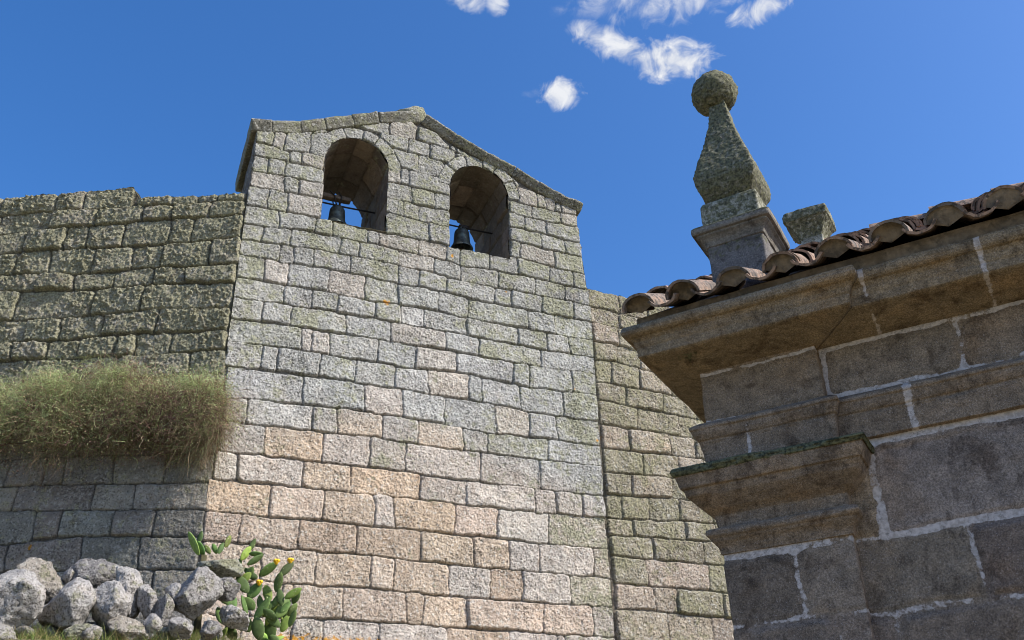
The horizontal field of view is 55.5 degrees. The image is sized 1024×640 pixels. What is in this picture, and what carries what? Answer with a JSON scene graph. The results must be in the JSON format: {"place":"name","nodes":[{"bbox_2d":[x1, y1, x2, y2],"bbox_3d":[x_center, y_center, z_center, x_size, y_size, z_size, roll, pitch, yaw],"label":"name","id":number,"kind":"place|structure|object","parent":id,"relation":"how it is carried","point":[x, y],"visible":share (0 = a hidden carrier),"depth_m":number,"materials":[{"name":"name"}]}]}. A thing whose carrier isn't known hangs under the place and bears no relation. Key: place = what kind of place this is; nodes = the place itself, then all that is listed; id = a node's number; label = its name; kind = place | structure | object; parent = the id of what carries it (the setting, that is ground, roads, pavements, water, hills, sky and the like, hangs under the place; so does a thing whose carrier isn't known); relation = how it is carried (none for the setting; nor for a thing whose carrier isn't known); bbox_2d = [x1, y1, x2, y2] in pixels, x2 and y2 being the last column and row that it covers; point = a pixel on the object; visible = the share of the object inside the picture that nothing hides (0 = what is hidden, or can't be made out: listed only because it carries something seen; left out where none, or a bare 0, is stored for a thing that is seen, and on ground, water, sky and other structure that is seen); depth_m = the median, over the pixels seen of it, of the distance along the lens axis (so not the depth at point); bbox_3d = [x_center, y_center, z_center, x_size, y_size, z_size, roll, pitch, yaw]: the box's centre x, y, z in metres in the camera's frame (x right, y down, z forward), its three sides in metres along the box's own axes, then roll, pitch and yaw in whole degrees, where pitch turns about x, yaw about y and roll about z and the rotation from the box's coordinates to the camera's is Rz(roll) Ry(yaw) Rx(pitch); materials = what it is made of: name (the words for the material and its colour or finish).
{"place":"outdoors","nodes":[
{"label":"outdoors","id":0,"kind":"place"},
{"bbox_2d":[7,638,41,639],"bbox_3d":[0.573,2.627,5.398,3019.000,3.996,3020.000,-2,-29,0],"label":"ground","id":1,"kind":"structure","parent":0,"point":[22,639],"depth_m":7.68,"materials":[{"name":"green plant"}]},
{"bbox_2d":[0,622,15,639],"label":"boulder","id":2,"kind":"object","parent":1,"relation":"on","point":[7,629],"visible":0.86,"depth_m":7.75,"materials":[{"name":"stone"}]},
{"bbox_2d":[0,569,45,629],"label":"boulder","id":3,"kind":"object","parent":1,"relation":"on","point":[22,595],"visible":0.87,"depth_m":7.91,"materials":[{"name":"stone"}]},
{"bbox_2d":[14,625,36,637],"bbox_3d":[-3.965,2.544,7.915,0.169,0.112,0.119,-2,-29,1],"label":"stone chip","id":4,"kind":"object","parent":1,"relation":"on","point":[25,628],"visible":0.59,"depth_m":7.88,"materials":[{"name":"stone"}]},
{"bbox_2d":[14,557,64,604],"bbox_3d":[-4.189,2.354,8.654,0.518,0.426,0.524,12,-32,-23],"label":"boulder","id":5,"kind":"object","parent":1,"relation":"on","point":[49,579],"visible":0.38,"depth_m":8.56,"materials":[{"name":"stone"}]},
{"bbox_2d":[71,558,118,587],"bbox_3d":[-3.820,2.380,8.916,0.537,0.378,0.418,18,-35,-31],"label":"boulder","id":6,"kind":"object","parent":5,"relation":"on","point":[97,572],"visible":0.43,"depth_m":8.81,"materials":[{"name":"stone"}]},
{"bbox_2d":[62,567,74,584],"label":"boulder","id":7,"kind":"object","parent":6,"relation":"on","point":[68,574],"visible":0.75,"depth_m":8.73,"materials":[{"name":"stone"}]},
{"bbox_2d":[44,626,61,638],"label":"boulder","id":8,"kind":"object","parent":1,"relation":"on","point":[52,628],"visible":0.36,"depth_m":8.11,"materials":[{"name":"stone"}]},
{"bbox_2d":[49,588,60,601],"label":"boulder","id":9,"kind":"object","parent":1,"relation":"on","point":[55,594],"visible":0.2,"depth_m":8.59,"materials":[{"name":"stone"}]},
{"bbox_2d":[38,577,96,630],"bbox_3d":[-3.778,2.451,8.312,0.611,0.481,0.399,-24,-37,35],"label":"boulder","id":10,"kind":"object","parent":1,"relation":"on","point":[72,602],"visible":0.77,"depth_m":8.12,"materials":[{"name":"stone"}]},
{"bbox_2d":[60,623,103,639],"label":"boulder","id":11,"kind":"object","parent":1,"relation":"on","point":[78,628],"visible":0.62,"depth_m":7.99,"materials":[{"name":"stone"}]},
{"bbox_2d":[81,624,106,639],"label":"stone chip","id":12,"kind":"object","parent":1,"relation":"on","point":[87,633],"visible":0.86,"depth_m":8.00,"materials":[{"name":"stone"}]},
{"bbox_2d":[91,580,131,634],"bbox_3d":[-3.413,2.448,8.305,0.359,0.457,0.296,-15,-32,22],"label":"boulder","id":13,"kind":"object","parent":1,"relation":"on","point":[113,599],"visible":0.9,"depth_m":8.23,"materials":[{"name":"stone"}]},
{"bbox_2d":[0,187,247,629],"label":"stone wall","id":14,"kind":"structure","parent":1,"relation":"on","point":[121,271],"depth_m":12.65,"materials":[{"name":"stone"}]},
{"bbox_2d":[106,615,148,639],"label":"boulder","id":15,"kind":"object","parent":1,"relation":"on","point":[134,628],"visible":0.89,"depth_m":8.13,"materials":[{"name":"stone"}]},
{"bbox_2d":[143,613,161,638],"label":"boulder","id":16,"kind":"object","parent":15,"relation":"on","point":[152,622],"visible":0.86,"depth_m":8.25,"materials":[{"name":"stone"}]},
{"bbox_2d":[116,566,142,618],"bbox_3d":[-3.430,2.449,8.694,0.277,0.485,0.450,10,-31,-19],"label":"boulder","id":17,"kind":"object","parent":1,"relation":"on","point":[130,579],"visible":0.52,"depth_m":8.59,"materials":[{"name":"stone"}]},
{"bbox_2d":[153,626,174,639],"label":"boulder","id":18,"kind":"object","parent":1,"relation":"on","point":[164,630],"visible":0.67,"depth_m":8.28,"materials":[{"name":"stone"}]},
{"bbox_2d":[154,594,174,626],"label":"boulder","id":19,"kind":"object","parent":1,"relation":"on","point":[164,607],"visible":0.73,"depth_m":8.48,"materials":[{"name":"stone"}]},
{"bbox_2d":[137,584,156,618],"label":"boulder","id":20,"kind":"object","parent":19,"relation":"on","point":[146,599],"visible":0.88,"depth_m":8.55,"materials":[{"name":"stone"}]},
{"bbox_2d":[174,566,223,620],"bbox_3d":[-2.883,2.487,8.843,0.438,0.483,0.434,-27,-38,37],"label":"boulder","id":21,"kind":"object","parent":19,"relation":"on","point":[201,591],"visible":0.94,"depth_m":8.70,"materials":[{"name":"stone"}]},
{"bbox_2d":[165,582,181,610],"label":"boulder","id":22,"kind":"object","parent":21,"relation":"on","point":[172,590],"visible":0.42,"depth_m":8.73,"materials":[{"name":"stone"}]},
{"bbox_2d":[168,617,193,639],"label":"boulder","id":23,"kind":"object","parent":1,"relation":"on","point":[182,627],"visible":1,"depth_m":8.28,"materials":[{"name":"stone"}]},
{"bbox_2d":[188,531,231,638],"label":"prickly pear","id":24,"kind":"object","parent":1,"relation":"on","point":[198,547],"visible":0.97,"depth_m":9.74,"materials":[{"name":"green plant"}]},
{"bbox_2d":[200,620,221,639],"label":"boulder","id":25,"kind":"object","parent":1,"relation":"on","point":[211,629],"visible":1,"depth_m":8.31,"materials":[{"name":"stone"}]},
{"bbox_2d":[219,604,249,631],"bbox_3d":[-2.553,2.735,8.936,0.282,0.219,0.317,6,-30,-14],"label":"boulder","id":26,"kind":"object","parent":1,"relation":"on","point":[232,616],"visible":1,"depth_m":8.85,"materials":[{"name":"stone"}]},
{"bbox_2d":[218,577,240,601],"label":"boulder","id":27,"kind":"object","parent":26,"relation":"on","point":[231,586],"visible":0.62,"depth_m":9.07,"materials":[{"name":"stone"}]},
{"bbox_2d":[196,559,244,577],"bbox_3d":[-2.817,2.386,9.323,0.360,0.224,0.450,-19,-34,29],"label":"boulder","id":28,"kind":"object","parent":27,"relation":"on","point":[232,568],"visible":0.74,"depth_m":9.22,"materials":[{"name":"stone"}]},
{"bbox_2d":[215,538,301,639],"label":"prickly pear","id":29,"kind":"object","parent":1,"relation":"on","point":[274,610],"visible":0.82,"depth_m":9.43,"materials":[{"name":"green plant"}]},
{"bbox_2d":[193,106,614,639],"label":"bell gable","id":30,"kind":"structure","parent":1,"relation":"on","point":[422,441],"depth_m":13.13,"materials":[{"name":"stone"}]},
{"bbox_2d":[322,190,374,223],"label":"church bell","id":31,"kind":"object","parent":30,"relation":"hanging from","point":[336,212],"visible":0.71,"depth_m":14.91,"materials":[{"name":"brown metal"}]},
{"bbox_2d":[449,224,492,250],"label":"church bell","id":32,"kind":"object","parent":30,"relation":"hanging from","point":[461,238],"visible":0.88,"depth_m":15.51,"materials":[{"name":"brown metal"}]},
{"bbox_2d":[587,288,733,639],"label":"stone wall","id":33,"kind":"structure","parent":1,"relation":"on","point":[666,562],"depth_m":13.81,"materials":[{"name":"stone"}]},
{"bbox_2d":[620,182,1023,639],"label":"chapel","id":34,"kind":"structure","parent":1,"relation":"on","point":[853,401],"depth_m":3.84,"materials":[{"name":"stone"}]},
{"bbox_2d":[691,70,789,295],"bbox_3d":[1.139,-0.622,4.980,0.397,1.679,0.397,-17,-33,25],"label":"stone pinnacle","id":35,"kind":"object","parent":34,"relation":"on","point":[740,227],"visible":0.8,"depth_m":4.85,"materials":[{"name":"stone"}]},
{"bbox_2d":[782,203,836,244],"bbox_3d":[1.978,-0.449,6.340,0.294,0.535,0.298,-17,-33,25],"label":"stone pedestal","id":36,"kind":"object","parent":34,"relation":"on","point":[809,224],"visible":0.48,"depth_m":6.33,"materials":[{"name":"stone"}]},
{"bbox_2d":[0,619,250,639],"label":"grass","id":37,"kind":"structure","parent":0,"point":[39,634],"depth_m":7.95,"materials":[{"name":"green plant"}]},
{"bbox_2d":[0,343,260,505],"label":"shrub","id":38,"kind":"object","parent":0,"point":[141,407],"visible":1,"depth_m":11.64,"materials":[{"name":"green plant"}]},
{"bbox_2d":[0,0,1023,307],"label":"sky","id":39,"kind":"structure","parent":0,"point":[871,111],"materials":[{"name":"blue"}]}
]}

